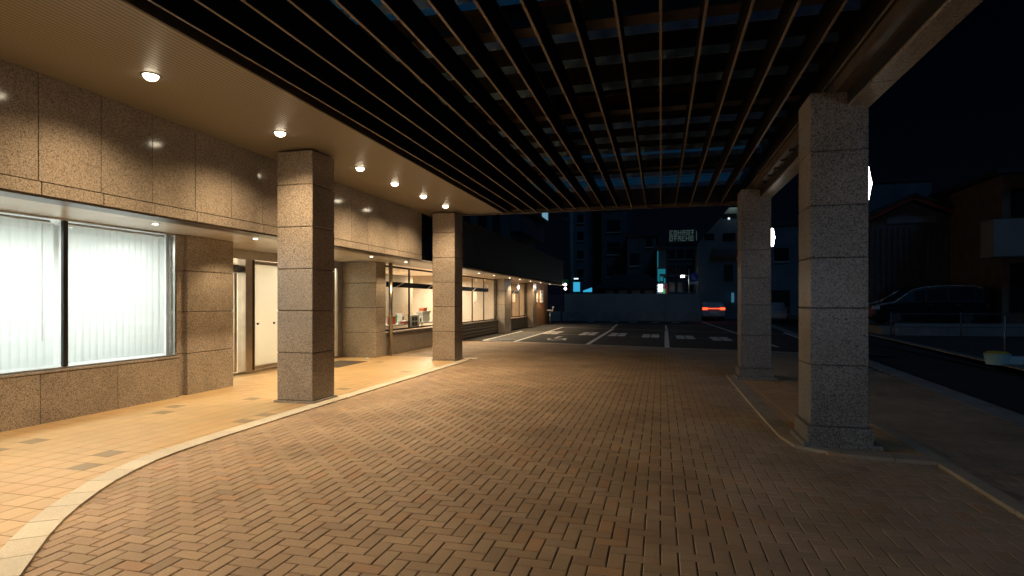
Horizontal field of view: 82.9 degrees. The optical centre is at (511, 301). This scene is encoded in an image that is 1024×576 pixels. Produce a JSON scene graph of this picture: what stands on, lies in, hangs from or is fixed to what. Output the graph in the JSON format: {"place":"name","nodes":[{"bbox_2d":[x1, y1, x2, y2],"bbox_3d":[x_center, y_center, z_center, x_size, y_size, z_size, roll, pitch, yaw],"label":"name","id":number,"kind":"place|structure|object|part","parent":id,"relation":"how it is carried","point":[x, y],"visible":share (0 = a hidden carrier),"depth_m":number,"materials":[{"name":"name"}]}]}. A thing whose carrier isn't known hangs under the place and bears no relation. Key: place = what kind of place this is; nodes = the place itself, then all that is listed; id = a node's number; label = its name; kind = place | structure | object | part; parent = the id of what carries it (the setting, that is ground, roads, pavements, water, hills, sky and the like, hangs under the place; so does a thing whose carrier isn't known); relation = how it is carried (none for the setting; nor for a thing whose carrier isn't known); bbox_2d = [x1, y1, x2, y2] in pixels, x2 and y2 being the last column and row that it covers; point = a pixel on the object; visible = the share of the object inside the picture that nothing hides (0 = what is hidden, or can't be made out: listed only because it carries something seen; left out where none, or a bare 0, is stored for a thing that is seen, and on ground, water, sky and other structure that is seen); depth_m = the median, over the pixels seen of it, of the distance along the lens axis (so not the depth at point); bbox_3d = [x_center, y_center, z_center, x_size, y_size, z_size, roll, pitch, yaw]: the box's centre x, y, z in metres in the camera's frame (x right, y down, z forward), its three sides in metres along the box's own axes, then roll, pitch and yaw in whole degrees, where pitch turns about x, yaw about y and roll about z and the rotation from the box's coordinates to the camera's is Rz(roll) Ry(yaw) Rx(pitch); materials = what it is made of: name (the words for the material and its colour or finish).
{"place":"outdoors","nodes":[
{"label":"outdoors","id":0,"kind":"place"},
{"bbox_2d":[22,340,1023,575],"bbox_3d":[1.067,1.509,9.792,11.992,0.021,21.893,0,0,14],"label":"driveway","id":1,"kind":"structure","parent":0,"point":[302,449],"depth_m":4.64,"materials":[{"name":"brick"}]},
{"bbox_2d":[573,208,600,293],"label":"apartment block","id":2,"kind":"structure","parent":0,"point":[586,248],"depth_m":61.94,"materials":[{"name":"tile"}]},
{"bbox_2d":[577,214,583,223],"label":"window","id":3,"kind":"structure","parent":2,"relation":"in","point":[581,216],"depth_m":62.06,"materials":[{"name":"black glass"}]},
{"bbox_2d":[577,232,583,241],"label":"window","id":4,"kind":"structure","parent":2,"relation":"in","point":[580,235],"depth_m":62.08,"materials":[{"name":"black glass"}]},
{"bbox_2d":[577,251,583,259],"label":"window","id":5,"kind":"structure","parent":2,"relation":"in","point":[580,254],"depth_m":62.08,"materials":[{"name":"black glass"}]},
{"bbox_2d":[577,269,583,278],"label":"window","id":6,"kind":"structure","parent":2,"relation":"in","point":[580,272],"depth_m":62.08,"materials":[{"name":"black glass"}]},
{"bbox_2d":[601,209,631,282],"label":"office block","id":7,"kind":"structure","parent":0,"point":[616,226],"depth_m":59.28,"materials":[{"name":"tile"}]},
{"bbox_2d":[606,265,619,277],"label":"window","id":8,"kind":"structure","parent":7,"relation":"in","point":[611,269],"depth_m":59.25,"materials":[{"name":"black glass"}]},
{"bbox_2d":[606,220,620,232],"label":"window","id":9,"kind":"structure","parent":7,"relation":"in","point":[613,226],"depth_m":59.23,"materials":[{"name":"black glass"}]},
{"bbox_2d":[607,242,620,255],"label":"window","id":10,"kind":"structure","parent":7,"relation":"in","point":[613,248],"depth_m":59.21,"materials":[{"name":"black glass"}]},
{"bbox_2d":[625,234,657,279],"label":"flat block","id":11,"kind":"structure","parent":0,"point":[641,256],"depth_m":56.63,"materials":[{"name":"tile"}]},
{"bbox_2d":[629,253,639,266],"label":"window","id":12,"kind":"structure","parent":11,"relation":"in","point":[634,257],"depth_m":56.73,"materials":[{"name":"black glass"}]},
{"bbox_2d":[645,238,652,247],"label":"window","id":13,"kind":"structure","parent":11,"relation":"in","point":[648,241],"depth_m":56.40,"materials":[{"name":"black glass"}]},
{"bbox_2d":[467,302,1023,412],"bbox_3d":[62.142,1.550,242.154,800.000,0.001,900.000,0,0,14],"label":"ground","id":14,"kind":"structure","parent":0,"point":[1002,388],"depth_m":12.25,"materials":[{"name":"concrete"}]},
{"bbox_2d":[0,356,469,560],"bbox_3d":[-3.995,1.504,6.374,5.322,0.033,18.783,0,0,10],"label":"walkway","id":15,"kind":"structure","parent":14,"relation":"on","point":[139,425],"depth_m":6.62,"materials":[{"name":"tile"}]},
{"bbox_2d":[274,150,337,403],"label":"granite pillar","id":16,"kind":"structure","parent":15,"relation":"on","point":[305,277],"depth_m":8.50,"materials":[{"name":"beige stone"}]},
{"bbox_2d":[334,360,366,367],"bbox_3d":[-4.092,1.484,13.723,0.750,0.008,1.350,0,0,14],"label":"door mat","id":17,"kind":"object","parent":15,"relation":"on","point":[340,363],"depth_m":13.76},
{"bbox_2d":[432,213,462,360],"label":"granite pillar","id":18,"kind":"structure","parent":15,"relation":"on","point":[447,286],"depth_m":14.46,"materials":[{"name":"beige stone"}]},
{"bbox_2d":[0,359,469,575],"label":"kerb","id":19,"kind":"structure","parent":14,"relation":"on","point":[21,547],"depth_m":4.49,"materials":[{"name":"stone"}]},
{"bbox_2d":[0,59,563,431],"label":"office building","id":20,"kind":"structure","parent":14,"relation":"on","point":[69,153],"depth_m":8.93,"materials":[{"name":"stone"}]},
{"bbox_2d":[0,214,53,369],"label":"vertical blind","id":21,"kind":"object","parent":20,"relation":"attached to","point":[26,292],"visible":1,"depth_m":7.08,"materials":[{"name":"white fabric"}]},
{"bbox_2d":[0,210,175,375],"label":"window","id":22,"kind":"structure","parent":20,"relation":"in","point":[174,235],"depth_m":8.23,"materials":[{"name":"metal"}]},
{"bbox_2d":[59,222,163,363],"bbox_3d":[-5.627,-0.107,8.258,0.074,1.835,1.608,0,0,14],"label":"vertical blind","id":23,"kind":"object","parent":20,"relation":"hanging from","point":[115,293],"visible":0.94,"depth_m":8.20,"materials":[{"name":"white fabric"}]},
{"bbox_2d":[255,261,277,368],"bbox_3d":[-5.255,0.292,12.886,0.055,2.285,1.450,0,0,14],"label":"door","id":24,"kind":"structure","parent":20,"relation":"in","point":[266,310],"depth_m":12.56,"materials":[{"name":"metal"}]},
{"bbox_2d":[334,269,334,355],"bbox_3d":[-4.838,0.292,14.508,0.055,2.285,1.460,0,0,14],"label":"door","id":25,"kind":"structure","parent":20,"relation":"in","point":[334,269],"depth_m":15.18,"materials":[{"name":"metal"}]},
{"bbox_2d":[385,265,432,330],"bbox_3d":[-2.793,-0.080,18.897,0.045,1.840,5.980,0,0,14],"label":"window","id":26,"kind":"structure","parent":20,"relation":"in","point":[408,269],"depth_m":17.58,"materials":[{"name":"brown metal"}]},
{"bbox_2d":[386,321,432,331],"bbox_3d":[-3.422,1.090,18.790,0.730,0.780,4.100,0,0,14],"label":"display table","id":27,"kind":"object","parent":20,"relation":"on","point":[397,324],"visible":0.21,"depth_m":17.76,"materials":[{"name":"white paint"}]},
{"bbox_2d":[387,316,395,323],"bbox_3d":[-3.627,0.571,17.449,0.190,0.257,0.208,0,0,14],"label":"display box","id":28,"kind":"object","parent":27,"relation":"on","point":[394,319],"visible":0.54,"depth_m":17.37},
{"bbox_2d":[397,314,403,322],"bbox_3d":[-3.534,0.549,18.406,0.164,0.299,0.160,0,0,14],"label":"paper box","id":29,"kind":"object","parent":27,"relation":"on","point":[400,317],"visible":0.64,"depth_m":18.34,"materials":[{"name":"white paper"}]},
{"bbox_2d":[416,311,430,321],"bbox_3d":[-3.044,0.519,19.881,0.260,0.359,0.700,0,0,14],"label":"display stand","id":30,"kind":"object","parent":27,"relation":"on","point":[424,316],"visible":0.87,"depth_m":19.70,"materials":[{"name":"white paint"}]},
{"bbox_2d":[410,315,418,326],"bbox_3d":[-3.102,0.640,18.419,0.035,0.400,0.700,0,0,14],"label":"notice board","id":31,"kind":"object","parent":20,"relation":"attached to","point":[414,320],"visible":0.74,"depth_m":18.38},
{"bbox_2d":[474,292,476,301],"bbox_3d":[-1.506,-0.165,23.832,0.005,0.430,0.320,0,0,14],"label":"paper notice","id":32,"kind":"object","parent":20,"relation":"attached to","point":[475,296],"visible":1,"depth_m":23.84,"materials":[{"name":"white paper"}]},
{"bbox_2d":[462,275,496,322],"bbox_3d":[-1.363,-0.070,24.549,0.045,1.860,5.080,0,0,14],"label":"window","id":33,"kind":"structure","parent":20,"relation":"in","point":[462,275],"depth_m":25.06,"materials":[{"name":"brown metal"}]},
{"bbox_2d":[0,0,982,216],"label":"canopy","id":34,"kind":"object","parent":20,"relation":"attached to","point":[476,107],"visible":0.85,"depth_m":6.25,"materials":[{"name":"metal"}]},
{"bbox_2d":[140,72,161,80],"bbox_3d":[-3.554,-2.195,5.702,0.184,0.054,0.184,0,0,14],"label":"ceiling downlight","id":35,"kind":"object","parent":34,"relation":"attached to","point":[149,76],"visible":1,"depth_m":5.66,"materials":[{"name":"white glass"}]},
{"bbox_2d":[273,131,287,136],"bbox_3d":[-3.057,-2.195,7.640,0.184,0.054,0.184,0,0,14],"label":"ceiling downlight","id":36,"kind":"object","parent":34,"relation":"attached to","point":[280,133],"visible":1,"depth_m":7.60,"materials":[{"name":"white glass"}]},
{"bbox_2d":[355,167,365,170],"bbox_3d":[-2.535,-2.195,9.674,0.184,0.054,0.184,0,0,14],"label":"ceiling downlight","id":37,"kind":"object","parent":34,"relation":"attached to","point":[359,168],"visible":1,"depth_m":9.62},
{"bbox_2d":[462,210,548,248],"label":"block","id":38,"kind":"structure","parent":20,"relation":"on","point":[527,229],"depth_m":34.10,"materials":[{"name":"black"}]},
{"bbox_2d":[462,216,469,221],"bbox_3d":[-2.125,-4.300,26.252,0.027,1.600,1.400,0,0,14],"label":"window","id":39,"kind":"structure","parent":38,"relation":"in","point":[467,218],"depth_m":26.40,"materials":[{"name":"black glass"}]},
{"bbox_2d":[478,215,486,228],"bbox_3d":[-1.479,-4.300,28.770,0.027,1.600,1.400,0,0,14],"label":"window","id":40,"kind":"structure","parent":38,"relation":"in","point":[482,219],"depth_m":28.77,"materials":[{"name":"black glass"}]},
{"bbox_2d":[493,215,499,233],"bbox_3d":[-0.832,-4.300,31.289,0.027,1.600,1.400,0,0,14],"label":"window","id":41,"kind":"structure","parent":38,"relation":"in","point":[496,218],"depth_m":31.22,"materials":[{"name":"black glass"}]},
{"bbox_2d":[542,213,547,219],"bbox_3d":[2.244,-6.250,39.275,0.017,1.300,2.000,0,0,14],"label":"lit window","id":42,"kind":"structure","parent":38,"relation":"in","point":[545,215],"depth_m":39.36,"materials":[{"name":"blue glass"}]},
{"bbox_2d":[511,282,525,317],"bbox_3d":[0.183,-0.080,30.574,0.045,1.840,4.880,0,0,14],"label":"window","id":43,"kind":"structure","parent":20,"relation":"in","point":[511,282],"depth_m":31.38,"materials":[{"name":"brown metal"}]},
{"bbox_2d":[540,290,542,301],"bbox_3d":[1.864,-0.300,36.559,0.031,0.760,0.950,0,0,14],"label":"wall notice","id":44,"kind":"object","parent":20,"relation":"attached to","point":[541,295],"depth_m":36.49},
{"bbox_2d":[548,295,562,320],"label":"dark wall","id":45,"kind":"structure","parent":14,"relation":"on","point":[555,302],"depth_m":44.04,"materials":[{"name":"black"}]},
{"bbox_2d":[564,212,578,293],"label":"utility pole","id":46,"kind":"object","parent":14,"relation":"on","point":[570,218],"visible":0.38,"depth_m":46.65,"materials":[{"name":"concrete"}]},
{"bbox_2d":[573,282,580,293],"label":"shop light box","id":47,"kind":"object","parent":14,"relation":"on","point":[576,286],"visible":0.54,"depth_m":47.20,"materials":[{"name":"blue plastic"}]},
{"bbox_2d":[583,287,592,293],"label":"shop light box","id":48,"kind":"object","parent":14,"relation":"on","point":[587,289],"visible":0.54,"depth_m":47.02,"materials":[{"name":"blue plastic"}]},
{"bbox_2d":[594,274,659,293],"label":"tiled roof house","id":49,"kind":"structure","parent":14,"relation":"on","point":[630,284],"depth_m":49.85,"materials":[{"name":"tile"}]},
{"bbox_2d":[606,291,652,293],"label":"window","id":50,"kind":"structure","parent":49,"relation":"in","point":[607,292],"depth_m":49.50,"materials":[{"name":"black glass"}]},
{"bbox_2d":[655,246,667,282],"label":"narrow shop","id":51,"kind":"structure","parent":14,"relation":"on","point":[661,251],"depth_m":53.22,"materials":[{"name":"tile"}]},
{"bbox_2d":[656,283,666,293],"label":"vending machine","id":52,"kind":"object","parent":14,"relation":"on","point":[661,288],"visible":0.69,"depth_m":48.47,"materials":[{"name":"white paint"}]},
{"bbox_2d":[468,321,892,355],"bbox_3d":[7.645,1.503,30.998,15.800,0.001,28.150,0,0,14],"label":"parking area","id":53,"kind":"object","parent":14,"relation":"on","point":[702,333],"visible":0.8,"depth_m":25.36,"materials":[{"name":"asphalt"}]},
{"bbox_2d":[547,306,553,323],"bbox_3d":[2.502,0.915,37.557,0.476,1.170,0.200,0,0,14],"label":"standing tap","id":54,"kind":"object","parent":53,"relation":"on","point":[550,315],"visible":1,"depth_m":37.54,"materials":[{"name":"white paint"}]},
{"bbox_2d":[548,294,701,320],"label":"wall","id":55,"kind":"structure","parent":53,"relation":"on","point":[631,307],"depth_m":44.00,"materials":[{"name":"concrete"}]},
{"bbox_2d":[542,321,732,340],"bbox_3d":[7.007,1.495,32.635,7.960,0.001,20.195,0,0,14],"label":"parking marking","id":56,"kind":"object","parent":53,"relation":"on","point":[678,337],"visible":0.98,"depth_m":25.23,"materials":[{"name":"paint"}]},
{"bbox_2d":[483,322,798,352],"bbox_3d":[7.216,1.497,30.131,12.530,0.002,26.046,0,0,14],"label":"parking marking","id":57,"kind":"object","parent":53,"relation":"on","point":[666,338],"visible":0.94,"depth_m":24.54,"materials":[{"name":"paint"}]},
{"bbox_2d":[665,242,696,293],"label":"sign building","id":58,"kind":"structure","parent":14,"relation":"on","point":[679,259],"depth_m":67.26,"materials":[{"name":"tile"}]},
{"bbox_2d":[668,282,675,292],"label":"window","id":59,"kind":"structure","parent":58,"relation":"in","point":[671,284],"depth_m":67.42,"materials":[{"name":"black glass"}]},
{"bbox_2d":[669,266,674,274],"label":"window","id":60,"kind":"structure","parent":58,"relation":"in","point":[671,268],"depth_m":67.43,"materials":[{"name":"black glass"}]},
{"bbox_2d":[668,250,675,259],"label":"window","id":61,"kind":"structure","parent":58,"relation":"in","point":[671,252],"depth_m":67.42,"materials":[{"name":"black glass"}]},
{"bbox_2d":[677,282,684,292],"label":"window","id":62,"kind":"structure","parent":58,"relation":"in","point":[680,284],"depth_m":67.17,"materials":[{"name":"black glass"}]},
{"bbox_2d":[678,266,683,274],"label":"window","id":63,"kind":"structure","parent":58,"relation":"in","point":[680,268],"depth_m":67.19,"materials":[{"name":"black glass"}]},
{"bbox_2d":[677,249,684,259],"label":"window","id":64,"kind":"structure","parent":58,"relation":"in","point":[680,251],"depth_m":67.17,"materials":[{"name":"black glass"}]},
{"bbox_2d":[669,229,696,241],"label":"rooftop sign","id":65,"kind":"object","parent":58,"relation":"on","point":[679,236],"visible":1,"depth_m":67.20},
{"bbox_2d":[686,282,692,292],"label":"window","id":66,"kind":"structure","parent":58,"relation":"in","point":[691,285],"depth_m":66.91,"materials":[{"name":"black glass"}]},
{"bbox_2d":[686,249,692,259],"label":"window","id":67,"kind":"structure","parent":58,"relation":"in","point":[689,251],"depth_m":66.93,"materials":[{"name":"black glass"}]},
{"bbox_2d":[687,266,692,274],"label":"window","id":68,"kind":"structure","parent":58,"relation":"in","point":[690,268],"depth_m":66.93,"materials":[{"name":"black glass"}]},
{"bbox_2d":[681,269,689,293],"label":"street lamp","id":69,"kind":"object","parent":14,"relation":"on","point":[688,275],"visible":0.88,"depth_m":49.76,"materials":[{"name":"grey metal"}]},
{"bbox_2d":[689,273,698,293],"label":"parking sign","id":70,"kind":"object","parent":14,"relation":"on","point":[694,277],"visible":0.78,"depth_m":44.84,"materials":[{"name":"blue metal"}]},
{"bbox_2d":[700,302,724,319],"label":"parked car","id":71,"kind":"object","parent":14,"relation":"on","point":[713,309],"visible":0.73,"depth_m":45.00,"materials":[{"name":"paint"}]},
{"bbox_2d":[693,207,737,318],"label":"building","id":72,"kind":"structure","parent":14,"relation":"on","point":[715,263],"depth_m":49.13,"materials":[{"name":"grey concrete"}]},
{"bbox_2d":[704,233,713,239],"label":"window","id":73,"kind":"structure","parent":72,"relation":"in","point":[706,236],"depth_m":49.32,"materials":[{"name":"black glass"}]},
{"bbox_2d":[724,264,732,280],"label":"window","id":74,"kind":"structure","parent":72,"relation":"in","point":[728,268],"depth_m":48.94,"materials":[{"name":"black glass"}]},
{"bbox_2d":[723,233,734,240],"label":"window","id":75,"kind":"structure","parent":72,"relation":"in","point":[726,236],"depth_m":48.93,"materials":[{"name":"black glass"}]},
{"bbox_2d":[722,213,736,218],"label":"window","id":76,"kind":"structure","parent":72,"relation":"in","point":[732,215],"depth_m":48.90,"materials":[{"name":"black glass"}]},
{"bbox_2d":[770,222,799,312],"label":"street block","id":77,"kind":"structure","parent":14,"relation":"on","point":[784,249],"depth_m":53.37,"materials":[{"name":"concrete"}]},
{"bbox_2d":[771,290,789,312],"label":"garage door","id":78,"kind":"structure","parent":77,"relation":"in","point":[783,296],"depth_m":53.40,"materials":[{"name":"black metal"}]},
{"bbox_2d":[774,248,789,261],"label":"window","id":79,"kind":"structure","parent":77,"relation":"in","point":[780,254],"depth_m":53.45,"materials":[{"name":"black glass"}]},
{"bbox_2d":[726,375,952,465],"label":"kerb","id":80,"kind":"structure","parent":14,"relation":"on","point":[777,425],"depth_m":6.18,"materials":[{"name":"grey concrete"}]},
{"bbox_2d":[791,376,953,465],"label":"kerb","id":81,"kind":"structure","parent":14,"relation":"on","point":[923,450],"depth_m":6.02,"materials":[{"name":"grey concrete"}]},
{"bbox_2d":[787,313,959,334],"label":"raised lot","id":82,"kind":"structure","parent":14,"relation":"on","point":[881,329],"depth_m":27.24,"materials":[{"name":"concrete"}]},
{"bbox_2d":[868,285,988,324],"bbox_3d":[19.480,0.179,27.625,4.785,1.878,2.180,0,0,11],"label":"parked minivan","id":83,"kind":"object","parent":82,"relation":"on","point":[945,303],"visible":0.84,"depth_m":26.78,"materials":[{"name":"paint"}]},
{"bbox_3d":[18.970,-0.276,26.926,0.422,0.549,0.169,0,0,11],"label":"side window","id":84,"kind":"part","parent":83,"relation":"part of","materials":[{"name":"black glass"}]},
{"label":"side window","id":85,"kind":"part","parent":83,"relation":"part of","materials":[{"name":"black glass"}]},
{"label":"side window","id":86,"kind":"part","parent":83,"relation":"part of","materials":[{"name":"black glass"}]},
{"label":"side window","id":87,"kind":"part","parent":83,"relation":"part of","materials":[{"name":"black glass"}]},
{"bbox_2d":[771,324,1023,426],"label":"gutter","id":88,"kind":"object","parent":14,"relation":"on","point":[1004,413],"visible":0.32,"depth_m":9.29,"materials":[{"name":"concrete"}]},
{"bbox_2d":[869,333,1023,370],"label":"kerb","id":89,"kind":"structure","parent":14,"relation":"on","point":[1018,367],"depth_m":16.92,"materials":[{"name":"concrete"}]},
{"bbox_2d":[938,463,1023,519],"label":"kerb","id":90,"kind":"structure","parent":14,"relation":"on","point":[1005,500],"depth_m":4.54,"materials":[{"name":"grey concrete"}]},
{"bbox_2d":[535,0,1023,301],"label":"sky","id":91,"kind":"structure","parent":0,"point":[956,116],"materials":[{"name":"black"}]},
{"bbox_2d":[741,376,923,457],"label":"pillar island","id":92,"kind":"structure","parent":0,"point":[779,398],"depth_m":8.28,"materials":[{"name":"tile"}]},
{"bbox_2d":[733,189,777,380],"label":"granite pillar","id":93,"kind":"structure","parent":92,"relation":"on","point":[754,285],"depth_m":10.92,"materials":[{"name":"grey stone"}]},
{"bbox_2d":[771,228,774,245],"bbox_3d":[4.976,-1.220,11.091,0.112,0.400,0.200,0,0,14],"label":"wall lamp","id":94,"kind":"object","parent":93,"relation":"attached to","point":[772,237],"visible":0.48,"depth_m":11.06,"materials":[{"name":"white glass"}]},
{"bbox_2d":[790,91,883,451],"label":"granite pillar","id":95,"kind":"structure","parent":92,"relation":"on","point":[833,270],"depth_m":5.84,"materials":[{"name":"grey stone"}]},
{"bbox_2d":[869,170,871,196],"bbox_3d":[3.671,-1.220,6.006,0.112,0.400,0.200,0,0,14],"label":"wall lamp","id":96,"kind":"object","parent":95,"relation":"attached to","point":[870,182],"visible":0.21,"depth_m":5.98,"materials":[{"name":"white glass"}]},
{"bbox_2d":[771,318,1023,375],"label":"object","id":97,"kind":"structure","parent":0,"point":[888,343],"depth_m":17.36,"materials":[{"name":"concrete"}]},
{"bbox_2d":[771,302,789,322],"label":"parked car","id":98,"kind":"object","parent":97,"relation":"on","point":[778,310],"visible":0.46,"depth_m":40.41,"materials":[{"name":"paint"}]},
{"bbox_2d":[868,178,933,211],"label":"tall apartment block","id":99,"kind":"structure","parent":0,"point":[884,192],"depth_m":61.78,"materials":[{"name":"tile"}]},
{"bbox_2d":[868,192,953,321],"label":"lattice house","id":100,"kind":"structure","parent":0,"point":[909,240],"depth_m":31.59,"materials":[{"name":"wood"}]},
{"bbox_2d":[869,332,1023,366],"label":"pavement","id":101,"kind":"structure","parent":0,"point":[978,346],"depth_m":20.50,"materials":[{"name":"grey concrete"}]},
{"bbox_2d":[890,312,1023,337],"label":"rail fence","id":102,"kind":"object","parent":101,"relation":"on","point":[960,327],"visible":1,"depth_m":23.38,"materials":[{"name":"grey metal"}]},
{"bbox_2d":[983,316,1023,365],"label":"pole base","id":103,"kind":"object","parent":101,"relation":"on","point":[997,357],"visible":0.94,"depth_m":13.54,"materials":[{"name":"blue plastic"}]},
{"bbox_2d":[895,323,1023,335],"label":"retaining wall","id":104,"kind":"structure","parent":0,"point":[933,329],"depth_m":25.02,"materials":[{"name":"concrete"}]},
{"bbox_2d":[927,167,1023,323],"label":"house","id":105,"kind":"structure","parent":0,"point":[986,236],"depth_m":26.72,"materials":[{"name":"tile"}]},
{"bbox_2d":[1010,263,1023,311],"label":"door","id":106,"kind":"structure","parent":105,"relation":"in","point":[1016,269],"depth_m":26.10,"materials":[{"name":"black"}]},
{"bbox_2d":[1011,188,1023,216],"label":"window","id":107,"kind":"structure","parent":105,"relation":"in","point":[1017,194],"depth_m":26.10,"materials":[{"name":"black glass"}]}
]}

